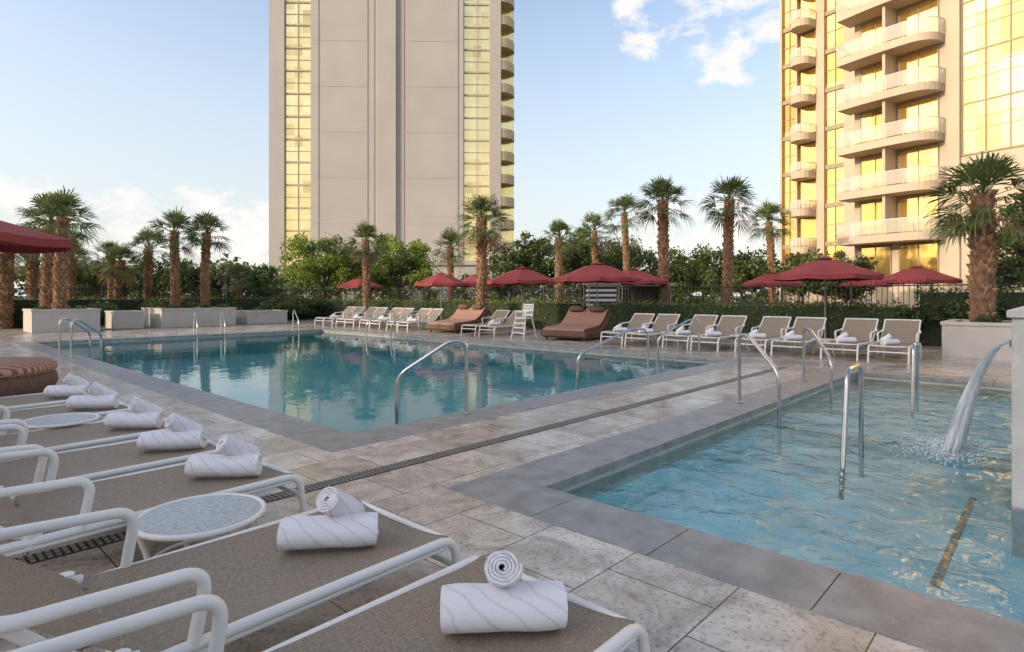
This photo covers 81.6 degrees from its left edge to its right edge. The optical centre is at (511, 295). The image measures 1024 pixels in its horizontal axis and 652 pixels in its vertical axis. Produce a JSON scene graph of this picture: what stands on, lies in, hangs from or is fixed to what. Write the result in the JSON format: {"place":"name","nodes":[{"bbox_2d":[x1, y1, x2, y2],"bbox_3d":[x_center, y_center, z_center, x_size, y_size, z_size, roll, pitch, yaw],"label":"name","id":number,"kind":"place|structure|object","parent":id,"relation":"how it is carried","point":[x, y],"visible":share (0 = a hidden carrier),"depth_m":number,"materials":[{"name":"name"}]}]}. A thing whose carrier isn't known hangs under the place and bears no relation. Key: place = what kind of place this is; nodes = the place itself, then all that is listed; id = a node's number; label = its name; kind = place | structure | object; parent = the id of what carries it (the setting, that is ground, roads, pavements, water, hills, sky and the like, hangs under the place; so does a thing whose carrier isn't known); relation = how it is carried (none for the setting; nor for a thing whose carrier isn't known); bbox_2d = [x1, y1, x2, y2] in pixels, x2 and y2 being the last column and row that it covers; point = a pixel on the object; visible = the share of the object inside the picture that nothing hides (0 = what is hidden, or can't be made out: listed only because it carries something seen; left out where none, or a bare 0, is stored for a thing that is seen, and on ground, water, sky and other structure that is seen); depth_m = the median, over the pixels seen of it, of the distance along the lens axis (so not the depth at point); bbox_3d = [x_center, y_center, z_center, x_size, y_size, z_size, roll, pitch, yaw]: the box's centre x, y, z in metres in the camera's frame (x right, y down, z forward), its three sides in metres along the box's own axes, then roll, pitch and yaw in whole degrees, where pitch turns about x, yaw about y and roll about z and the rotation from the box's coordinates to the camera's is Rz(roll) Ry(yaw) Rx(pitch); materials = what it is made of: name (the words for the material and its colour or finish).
{"place":"outdoors","nodes":[
{"label":"outdoors","id":0,"kind":"place"},
{"bbox_2d":[48,332,709,384],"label":"pool water","id":1,"kind":"structure","parent":0,"point":[313,351],"depth_m":15.80,"materials":[{"name":"liquid"}]},
{"bbox_2d":[0,0,779,342],"label":"sky","id":2,"kind":"structure","parent":0,"point":[145,109],"materials":[{"name":"blue"}]},
{"bbox_2d":[269,0,518,302],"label":"hotel tower","id":3,"kind":"structure","parent":0,"point":[394,117],"depth_m":80.47,"materials":[{"name":"paint"}]},
{"bbox_2d":[286,0,488,270],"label":"windows","id":4,"kind":"structure","parent":3,"relation":"in","point":[291,8],"depth_m":80.53,"materials":[{"name":"glass"}]},
{"bbox_2d":[285,0,489,265],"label":"window frames","id":5,"kind":"structure","parent":3,"relation":"in","point":[477,4],"depth_m":80.45,"materials":[{"name":"paint"}]},
{"bbox_2d":[0,296,941,349],"bbox_3d":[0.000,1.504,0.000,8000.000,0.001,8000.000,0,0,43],"label":"ground","id":6,"kind":"structure","parent":0,"point":[103,328],"depth_m":28.97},
{"bbox_2d":[0,224,39,328],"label":"palm tree","id":7,"kind":"object","parent":6,"relation":"on","point":[7,270],"visible":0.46,"depth_m":26.82,"materials":[{"name":"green plant"}]},
{"bbox_2d":[15,225,43,299],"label":"palm tree","id":8,"kind":"object","parent":6,"relation":"on","point":[32,271],"visible":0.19,"depth_m":29.82,"materials":[{"name":"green plant"}]},
{"bbox_2d":[8,191,87,307],"bbox_3d":[-21.009,-1.665,27.039,3.070,6.331,3.315,0,0,-38],"label":"palm tree","id":9,"kind":"object","parent":6,"relation":"on","point":[45,293],"visible":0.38,"depth_m":26.82,"materials":[{"name":"green plant"}]},
{"bbox_2d":[22,308,100,332],"bbox_3d":[-19.145,1.025,25.231,2.060,0.950,2.360,0,0,43],"label":"planter","id":10,"kind":"object","parent":6,"relation":"on","point":[42,320],"visible":0.93,"depth_m":24.43,"materials":[{"name":"paint"}]},
{"bbox_2d":[17,185,104,308],"bbox_3d":[-18.919,-1.829,25.109,3.121,5.459,3.180,0,0,42],"label":"palm tree","id":11,"kind":"object","parent":10,"relation":"in","point":[63,202],"visible":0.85,"depth_m":24.84,"materials":[{"name":"green plant"}]},
{"bbox_2d":[67,242,99,299],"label":"palm tree","id":12,"kind":"object","parent":6,"relation":"on","point":[72,263],"visible":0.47,"depth_m":33.95,"materials":[{"name":"green plant"}]},
{"bbox_2d":[39,257,140,299],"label":"shade tree","id":13,"kind":"object","parent":6,"relation":"on","point":[81,281],"visible":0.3,"depth_m":41.62,"materials":[{"name":"green plant"}]},
{"bbox_2d":[83,240,129,299],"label":"palm tree","id":14,"kind":"object","parent":6,"relation":"on","point":[109,244],"visible":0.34,"depth_m":33.82,"materials":[{"name":"green plant"}]},
{"bbox_2d":[92,243,145,299],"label":"palm tree","id":15,"kind":"object","parent":6,"relation":"on","point":[118,274],"visible":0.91,"depth_m":32.89,"materials":[{"name":"green plant"}]},
{"bbox_2d":[104,310,144,328],"bbox_3d":[-18.179,1.100,27.814,1.560,0.800,1.260,0,0,43],"label":"planter","id":16,"kind":"object","parent":6,"relation":"on","point":[118,319],"visible":1,"depth_m":27.32,"materials":[{"name":"paint"}]},
{"bbox_2d":[123,227,170,298],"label":"palm tree","id":17,"kind":"object","parent":6,"relation":"on","point":[148,277],"visible":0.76,"depth_m":33.86,"materials":[{"name":"green plant"}]},
{"bbox_2d":[12,294,322,327],"bbox_3d":[-18.581,0.726,32.969,1.413,1.616,17.236,0,0,43],"label":"hedge","id":18,"kind":"object","parent":6,"relation":"on","point":[124,303],"visible":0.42,"depth_m":31.04,"materials":[{"name":"green plant"}]},
{"bbox_2d":[19,295,328,319],"bbox_3d":[-17.050,0.649,32.655,2.546,1.393,15.605,0,0,43],"label":"shrub bed","id":19,"kind":"object","parent":6,"relation":"on","point":[300,307],"visible":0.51,"depth_m":34.83,"materials":[{"name":"green plant"}]},
{"bbox_2d":[130,258,220,298],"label":"shade tree","id":20,"kind":"object","parent":6,"relation":"on","point":[190,276],"visible":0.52,"depth_m":42.70,"materials":[{"name":"green plant"}]},
{"bbox_2d":[13,286,346,300],"bbox_3d":[-21.722,0.500,32.447,0.072,2.000,30.035,0,0,43],"label":"metal fence","id":21,"kind":"object","parent":6,"relation":"on","point":[194,289],"visible":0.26,"depth_m":35.30,"materials":[{"name":"black metal"}]},
{"bbox_2d":[141,307,236,327],"bbox_3d":[-16.388,1.050,30.108,3.060,0.900,3.460,0,0,43],"label":"planter","id":22,"kind":"object","parent":6,"relation":"on","point":[160,317],"visible":0.86,"depth_m":28.91,"materials":[{"name":"paint"}]},
{"bbox_2d":[147,206,204,307],"bbox_3d":[-17.180,-1.822,30.178,3.201,5.444,2.781,0,0,0],"label":"palm tree","id":23,"kind":"object","parent":22,"relation":"in","point":[177,219],"visible":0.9,"depth_m":30.02,"materials":[{"name":"green plant"}]},
{"bbox_2d":[179,210,235,307],"bbox_3d":[-15.862,-1.787,30.927,2.690,5.377,2.840,0,0,0],"label":"palm tree","id":24,"kind":"object","parent":22,"relation":"in","point":[206,219],"visible":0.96,"depth_m":30.78,"materials":[{"name":"green plant"}]},
{"bbox_2d":[221,262,257,298],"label":"palm tree","id":25,"kind":"object","parent":6,"relation":"on","point":[239,284],"visible":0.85,"depth_m":35.88,"materials":[{"name":"green plant"}]},
{"bbox_2d":[198,261,283,298],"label":"shade tree","id":26,"kind":"object","parent":6,"relation":"on","point":[263,274],"visible":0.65,"depth_m":43.16,"materials":[{"name":"green plant"}]},
{"bbox_2d":[236,310,287,323],"bbox_3d":[-13.754,1.150,32.575,1.560,0.700,2.260,0,0,43],"label":"planter","id":27,"kind":"object","parent":6,"relation":"on","point":[258,316],"visible":0.94,"depth_m":31.97,"materials":[{"name":"paint"}]},
{"bbox_2d":[275,231,372,298],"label":"shade tree","id":28,"kind":"object","parent":6,"relation":"on","point":[331,263],"visible":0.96,"depth_m":40.83,"materials":[{"name":"green plant"}]},
{"bbox_2d":[340,219,388,313],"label":"palm tree","id":29,"kind":"object","parent":6,"relation":"on","point":[366,253],"visible":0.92,"depth_m":35.84,"materials":[{"name":"green plant"}]},
{"bbox_2d":[13,252,779,305],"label":"distant tree line","id":30,"kind":"object","parent":6,"relation":"on","point":[763,295],"visible":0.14,"depth_m":65.07,"materials":[{"name":"green plant"}]},
{"bbox_2d":[359,232,439,299],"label":"shade tree","id":31,"kind":"object","parent":6,"relation":"on","point":[413,256],"visible":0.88,"depth_m":42.35,"materials":[{"name":"green plant"}]},
{"bbox_2d":[414,271,468,319],"bbox_3d":[-3.700,0.110,31.000,2.783,2.780,2.783,0,0,-12],"label":"patio umbrella","id":32,"kind":"object","parent":6,"relation":"on","point":[441,279],"visible":0.84,"depth_m":30.19,"materials":[{"name":"fabric"}]},
{"bbox_2d":[428,227,472,300],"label":"palm tree","id":33,"kind":"object","parent":6,"relation":"on","point":[450,235],"visible":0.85,"depth_m":35.87,"materials":[{"name":"green plant"}]},
{"bbox_2d":[320,296,585,328],"bbox_3d":[-4.891,0.781,32.938,22.316,1.532,1.522,0,0,43],"label":"hedge","id":34,"kind":"object","parent":6,"relation":"on","point":[549,313],"visible":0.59,"depth_m":30.20,"materials":[{"name":"green plant"}]},
{"bbox_2d":[487,231,553,300],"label":"shade tree","id":35,"kind":"object","parent":6,"relation":"on","point":[524,256],"visible":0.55,"depth_m":42.70,"materials":[{"name":"green plant"}]},
{"bbox_2d":[536,219,581,302],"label":"palm tree","id":36,"kind":"object","parent":6,"relation":"on","point":[557,228],"visible":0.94,"depth_m":31.82,"materials":[{"name":"green plant"}]},
{"bbox_2d":[527,223,604,302],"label":"shade tree","id":37,"kind":"object","parent":6,"relation":"on","point":[569,261],"visible":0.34,"depth_m":43.11,"materials":[{"name":"green plant"}]},
{"bbox_2d":[575,210,615,264],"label":"palm tree","id":38,"kind":"object","parent":6,"relation":"on","point":[595,220],"visible":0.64,"depth_m":37.83,"materials":[{"name":"green plant"}]},
{"bbox_2d":[582,283,620,308],"bbox_3d":[3.750,0.475,25.000,1.400,2.050,1.100,0,0,-6],"label":"towel kiosk","id":39,"kind":"object","parent":6,"relation":"on","point":[606,292],"visible":0.48,"depth_m":24.60,"materials":[{"name":"fabric"}]},
{"bbox_2d":[566,239,638,298],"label":"shade tree","id":40,"kind":"object","parent":6,"relation":"on","point":[618,264],"visible":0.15,"depth_m":45.62,"materials":[{"name":"green plant"}]},
{"bbox_2d":[601,193,646,270],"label":"palm tree","id":41,"kind":"object","parent":6,"relation":"on","point":[624,201],"visible":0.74,"depth_m":35.93,"materials":[{"name":"green plant"}]},
{"bbox_2d":[590,234,657,275],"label":"shade tree","id":42,"kind":"object","parent":6,"relation":"on","point":[650,258],"visible":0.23,"depth_m":49.25,"materials":[{"name":"green plant"}]},
{"bbox_2d":[630,175,696,304],"bbox_3d":[6.503,-1.894,25.915,3.078,6.789,2.828,0,0,0],"label":"palm tree","id":43,"kind":"object","parent":6,"relation":"on","point":[661,188],"visible":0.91,"depth_m":25.77,"materials":[{"name":"green plant"}]},
{"bbox_2d":[314,279,1023,306],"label":"metal fence","id":44,"kind":"object","parent":6,"relation":"on","point":[622,288],"visible":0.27,"depth_m":26.18,"materials":[{"name":"black metal"}]},
{"bbox_2d":[649,242,722,300],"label":"shade tree","id":45,"kind":"object","parent":6,"relation":"on","point":[696,266],"visible":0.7,"depth_m":42.99,"materials":[{"name":"green plant"}]},
{"bbox_2d":[697,174,757,304],"bbox_3d":[10.379,-2.195,28.146,2.854,7.391,2.984,0,0,-44],"label":"palm tree","id":46,"kind":"object","parent":6,"relation":"on","point":[729,188],"visible":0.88,"depth_m":27.88,"materials":[{"name":"green plant"}]},
{"bbox_2d":[698,244,785,301],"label":"shade tree","id":47,"kind":"object","parent":6,"relation":"on","point":[746,267],"visible":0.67,"depth_m":39.34,"materials":[{"name":"green plant"}]},
{"bbox_2d":[585,296,910,345],"bbox_3d":[7.533,0.781,21.393,11.352,1.547,1.534,0,0,43],"label":"hedge","id":48,"kind":"object","parent":6,"relation":"on","point":[836,315],"visible":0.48,"depth_m":20.06,"materials":[{"name":"green plant"}]},
{"bbox_2d":[745,198,794,305],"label":"palm tree","id":49,"kind":"object","parent":6,"relation":"on","point":[767,210],"visible":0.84,"depth_m":37.84,"materials":[{"name":"green plant"}]},
{"bbox_2d":[621,294,1006,324],"bbox_3d":[9.908,0.453,21.190,17.917,1.138,3.088,0,0,43],"label":"shrub bed","id":50,"kind":"object","parent":6,"relation":"on","point":[910,313],"visible":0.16,"depth_m":17.75,"materials":[{"name":"green plant"}]},
{"bbox_2d":[773,255,883,344],"bbox_3d":[9.770,0.110,18.500,2.968,2.780,2.968,0,0,22],"label":"patio umbrella","id":51,"kind":"object","parent":6,"relation":"on","point":[824,268],"visible":0.88,"depth_m":17.72,"materials":[{"name":"fabric"}]},
{"bbox_2d":[778,249,878,303],"bbox_3d":[19.043,-0.747,35.886,5.651,4.513,5.418,0,0,0],"label":"shade tree","id":52,"kind":"object","parent":6,"relation":"on","point":[797,261],"visible":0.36,"depth_m":35.23,"materials":[{"name":"green plant"}]},
{"bbox_2d":[874,264,962,303],"bbox_3d":[16.400,0.110,24.000,2.783,2.780,2.783,0,0,1],"label":"patio umbrella","id":53,"kind":"object","parent":6,"relation":"on","point":[916,274],"visible":0.79,"depth_m":23.33,"materials":[{"name":"fabric"}]},
{"bbox_2d":[912,285,1023,345],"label":"hedge","id":54,"kind":"object","parent":6,"relation":"on","point":[929,302],"visible":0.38,"depth_m":17.74,"materials":[{"name":"green plant"}]},
{"bbox_2d":[969,207,1023,291],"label":"shade tree","id":55,"kind":"object","parent":6,"relation":"on","point":[1010,269],"visible":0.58,"depth_m":20.30,"materials":[{"name":"green plant"}]},
{"bbox_2d":[0,321,1011,651],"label":"pool deck","id":56,"kind":"structure","parent":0,"point":[668,607],"depth_m":4.45,"materials":[{"name":"stone"}]},
{"bbox_2d":[0,357,58,396],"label":"round wicker daybed","id":57,"kind":"object","parent":56,"relation":"on","point":[25,375],"visible":0.84,"depth_m":8.27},
{"bbox_2d":[0,220,71,253],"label":"patio umbrella","id":58,"kind":"object","parent":56,"relation":"on","point":[14,238],"visible":1,"depth_m":9.40,"materials":[{"name":"fabric"}]},
{"bbox_2d":[0,393,101,419],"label":"chaise lounge","id":59,"kind":"object","parent":56,"relation":"on","point":[16,402],"visible":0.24,"depth_m":6.38,"materials":[{"name":"fabric"}]},
{"bbox_2d":[43,373,91,396],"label":"rolled towels","id":60,"kind":"object","parent":59,"relation":"on","point":[76,385],"visible":0.99,"depth_m":6.55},
{"bbox_2d":[24,412,99,428],"bbox_3d":[-3.992,1.295,5.238,0.588,0.418,0.588,0,0,0],"label":"side table","id":61,"kind":"object","parent":56,"relation":"on","point":[57,420],"visible":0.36,"depth_m":5.20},
{"bbox_2d":[0,401,131,419],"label":"chaise lounge","id":62,"kind":"object","parent":56,"relation":"on","point":[24,414],"visible":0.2,"depth_m":5.80,"materials":[{"name":"fabric"}]},
{"bbox_2d":[66,382,119,408],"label":"rolled towels","id":63,"kind":"object","parent":62,"relation":"on","point":[102,397],"visible":1,"depth_m":5.88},
{"bbox_2d":[0,405,169,461],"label":"chaise lounge","id":64,"kind":"object","parent":56,"relation":"on","point":[80,436],"visible":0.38,"depth_m":4.76,"materials":[{"name":"fabric"}]},
{"bbox_2d":[103,397,164,427],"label":"rolled towels","id":65,"kind":"object","parent":64,"relation":"on","point":[144,414],"visible":1,"depth_m":5.00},
{"bbox_2d":[0,424,222,495],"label":"chaise lounge","id":66,"kind":"object","parent":56,"relation":"on","point":[94,463],"visible":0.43,"depth_m":4.01,"materials":[{"name":"fabric"}]},
{"bbox_2d":[137,413,207,449],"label":"rolled towels","id":67,"kind":"object","parent":66,"relation":"on","point":[184,433],"visible":1,"depth_m":4.31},
{"bbox_2d":[0,448,306,556],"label":"chaise lounge","id":68,"kind":"object","parent":56,"relation":"on","point":[137,493],"visible":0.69,"depth_m":3.33,"materials":[{"name":"fabric"}]},
{"bbox_2d":[184,434,262,476],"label":"rolled towels","id":69,"kind":"object","parent":68,"relation":"on","point":[239,458],"visible":1,"depth_m":3.65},
{"bbox_2d":[137,493,266,559],"bbox_3d":[-1.560,1.295,2.978,0.608,0.418,0.608,0,0,0],"label":"side table","id":70,"kind":"object","parent":56,"relation":"on","point":[187,520],"visible":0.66,"depth_m":2.94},
{"bbox_2d":[0,499,460,651],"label":"chaise lounge","id":71,"kind":"object","parent":56,"relation":"on","point":[255,579],"visible":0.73,"depth_m":2.28,"materials":[{"name":"fabric"}]},
{"bbox_2d":[277,486,378,550],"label":"rolled towels","id":72,"kind":"object","parent":71,"relation":"on","point":[347,521],"visible":1,"depth_m":2.62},
{"bbox_2d":[7,555,649,651],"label":"chaise lounge","id":73,"kind":"object","parent":56,"relation":"on","point":[406,618],"visible":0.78,"depth_m":1.97,"materials":[{"name":"fabric"}]},
{"bbox_2d":[440,551,567,633],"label":"rolled towels","id":74,"kind":"object","parent":73,"relation":"on","point":[506,599],"visible":1,"depth_m":1.96,"materials":[{"name":"fabric"}]},
{"bbox_2d":[43,331,716,432],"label":"swimming pool","id":75,"kind":"structure","parent":56,"relation":"in","point":[350,402],"depth_m":15.02,"materials":[{"name":"liquid"}]},
{"bbox_2d":[10,328,759,451],"bbox_3d":[-5.113,1.531,16.423,19.590,0.077,11.140,0,0,43],"label":"pool coping","id":76,"kind":"object","parent":56,"relation":"on","point":[328,439],"visible":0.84,"depth_m":8.88,"materials":[{"name":"stone"}]},
{"bbox_2d":[394,339,470,424],"bbox_3d":[-0.997,1.272,7.461,0.962,1.456,0.118,0,0,0],"label":"pool handrail","id":77,"kind":"object","parent":76,"relation":"on","point":[426,356],"visible":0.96,"depth_m":7.43,"materials":[{"name":"silver metal"}]},
{"bbox_2d":[13,366,786,564],"bbox_3d":[0.261,1.522,6.598,0.160,0.057,16.022,0,0,43],"label":"drain grate","id":78,"kind":"object","parent":56,"relation":"on","point":[45,555],"visible":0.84,"depth_m":5.16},
{"bbox_2d":[425,304,490,332],"bbox_3d":[-2.258,0.935,24.908,1.700,1.130,2.220,0,0,38],"label":"wicker daybed","id":79,"kind":"object","parent":56,"relation":"on","point":[464,314],"visible":0.91,"depth_m":24.76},
{"bbox_2d":[453,193,513,328],"bbox_3d":[-1.266,-1.626,27.021,2.912,6.252,2.970,0,0,0],"label":"palm tree","id":80,"kind":"object","parent":56,"relation":"on","point":[483,239],"visible":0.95,"depth_m":26.82,"materials":[{"name":"green plant"}]},
{"bbox_2d":[487,265,557,331],"bbox_3d":[0.430,0.110,25.000,2.783,2.780,2.783,0,0,30],"label":"patio umbrella","id":81,"kind":"object","parent":56,"relation":"on","point":[522,275],"visible":0.91,"depth_m":24.21,"materials":[{"name":"fabric"}]},
{"bbox_2d":[540,306,611,340],"bbox_3d":[2.276,0.935,20.694,1.700,1.130,2.220,0,0,33],"label":"wicker daybed","id":82,"kind":"object","parent":56,"relation":"on","point":[580,322],"visible":0.98,"depth_m":20.61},
{"bbox_2d":[554,260,640,337],"bbox_3d":[3.090,0.110,21.500,2.876,2.780,2.876,0,0,28],"label":"patio umbrella","id":83,"kind":"object","parent":56,"relation":"on","point":[597,272],"visible":0.82,"depth_m":20.66,"materials":[{"name":"fabric"}]},
{"bbox_2d":[600,313,654,345],"bbox_3d":[3.699,1.042,18.828,0.850,0.922,2.000,0,0,43],"label":"chaise lounge","id":84,"kind":"object","parent":56,"relation":"on","point":[640,319],"visible":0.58,"depth_m":19.32,"materials":[{"name":"fabric"}]},
{"bbox_2d":[624,314,679,345],"bbox_3d":[4.341,1.042,18.205,0.850,0.922,2.000,0,0,44],"label":"chaise lounge","id":85,"kind":"object","parent":56,"relation":"on","point":[664,322],"visible":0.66,"depth_m":18.62,"materials":[{"name":"fabric"}]},
{"bbox_2d":[662,314,717,349],"bbox_3d":[5.269,1.042,17.440,0.850,0.922,2.000,0,0,44],"label":"chaise lounge","id":86,"kind":"object","parent":56,"relation":"on","point":[706,321],"visible":0.66,"depth_m":17.85,"materials":[{"name":"fabric"}]},
{"bbox_2d":[690,315,747,351],"bbox_3d":[5.882,1.042,16.782,0.850,0.922,2.000,0,0,44],"label":"chaise lounge","id":87,"kind":"object","parent":56,"relation":"on","point":[727,326],"visible":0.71,"depth_m":17.16,"materials":[{"name":"fabric"}]},
{"bbox_2d":[446,367,1023,651],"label":"spa coping","id":88,"kind":"object","parent":56,"relation":"on","point":[906,616],"visible":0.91,"depth_m":3.62,"materials":[{"name":"stone"}]},
{"bbox_2d":[734,316,791,352],"bbox_3d":[6.807,1.042,16.009,0.850,0.922,2.000,0,0,44],"label":"chaise lounge","id":89,"kind":"object","parent":56,"relation":"on","point":[773,327],"visible":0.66,"depth_m":16.43,"materials":[{"name":"fabric"}]},
{"bbox_2d":[559,375,1023,622],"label":"spa pool","id":90,"kind":"structure","parent":56,"relation":"in","point":[970,556],"depth_m":5.82,"materials":[{"name":"liquid"}]},
{"bbox_2d":[735,333,781,454],"bbox_3d":[3.252,1.258,7.880,0.110,1.485,0.877,0,0,-13],"label":"pool handrail","id":91,"kind":"object","parent":90,"relation":"on","point":[769,361],"visible":0.99,"depth_m":7.64,"materials":[{"name":"silver metal"}]},
{"bbox_2d":[800,328,833,414],"bbox_3d":[5.000,1.272,9.760,0.109,1.456,1.206,0,0,7],"label":"pool handrail","id":92,"kind":"object","parent":90,"relation":"on","point":[827,355],"visible":0.96,"depth_m":9.63,"materials":[{"name":"silver metal"}]},
{"bbox_2d":[838,363,863,499],"bbox_3d":[3.369,1.301,5.880,0.048,1.209,0.948,0,0,41],"label":"grab rail","id":93,"kind":"object","parent":90,"relation":"attached to","point":[858,366],"visible":0.97,"depth_m":5.71,"materials":[{"name":"silver metal"}]},
{"bbox_2d":[910,342,918,418],"bbox_3d":[6.223,1.315,9.165,0.048,1.178,0.748,0,0,40],"label":"grab rail","id":94,"kind":"object","parent":90,"relation":"attached to","point":[915,371],"visible":0.92,"depth_m":9.08,"materials":[{"name":"silver metal"}]},
{"bbox_2d":[771,317,826,354],"bbox_3d":[7.453,1.042,15.350,0.850,0.922,2.000,0,0,42],"label":"chaise lounge","id":95,"kind":"object","parent":56,"relation":"on","point":[816,325],"visible":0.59,"depth_m":15.78,"materials":[{"name":"fabric"}]},
{"bbox_2d":[820,318,878,360],"bbox_3d":[8.323,1.042,14.571,0.850,0.922,2.000,0,0,44],"label":"chaise lounge","id":96,"kind":"object","parent":56,"relation":"on","point":[862,331],"visible":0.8,"depth_m":14.95,"materials":[{"name":"fabric"}]},
{"bbox_2d":[867,319,921,364],"bbox_3d":[8.998,1.042,13.907,0.850,0.922,2.000,0,0,41],"label":"chaise lounge","id":97,"kind":"object","parent":56,"relation":"on","point":[906,332],"visible":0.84,"depth_m":14.31,"materials":[{"name":"fabric"}]},
{"bbox_2d":[940,319,1011,359],"bbox_3d":[12.711,1.070,14.193,3.760,0.860,2.160,0,0,43],"label":"planter","id":98,"kind":"object","parent":56,"relation":"on","point":[965,338],"visible":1,"depth_m":14.26,"materials":[{"name":"paint"}]},
{"bbox_2d":[918,151,1023,321],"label":"palm tree","id":99,"kind":"object","parent":98,"relation":"in","point":[980,225],"visible":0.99,"depth_m":14.82,"materials":[{"name":"green plant"}]},
{"bbox_2d":[610,378,1023,602],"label":"spa water","id":100,"kind":"structure","parent":0,"point":[900,411],"depth_m":7.16,"materials":[{"name":"liquid"}]},
{"bbox_2d":[780,0,1023,309],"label":"hotel tower","id":101,"kind":"structure","parent":0,"point":[890,110],"depth_m":38.92,"materials":[{"name":"paint"}]},
{"bbox_2d":[783,0,1023,274],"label":"window frames","id":102,"kind":"structure","parent":101,"relation":"in","point":[835,204],"depth_m":38.53,"materials":[{"name":"brown metal"}]},
{"bbox_2d":[784,0,1023,276],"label":"windows","id":103,"kind":"structure","parent":101,"relation":"in","point":[997,136],"depth_m":38.41,"materials":[{"name":"glass"}]},
{"bbox_2d":[1006,306,1023,558],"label":"wall","id":104,"kind":"structure","parent":0,"point":[1016,315],"depth_m":4.53,"materials":[{"name":"stone"}]},
{"bbox_2d":[891,339,1009,468],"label":"waterfall","id":105,"kind":"structure","parent":104,"relation":"attached to","point":[953,442],"depth_m":6.00,"materials":[{"name":"white liquid"}]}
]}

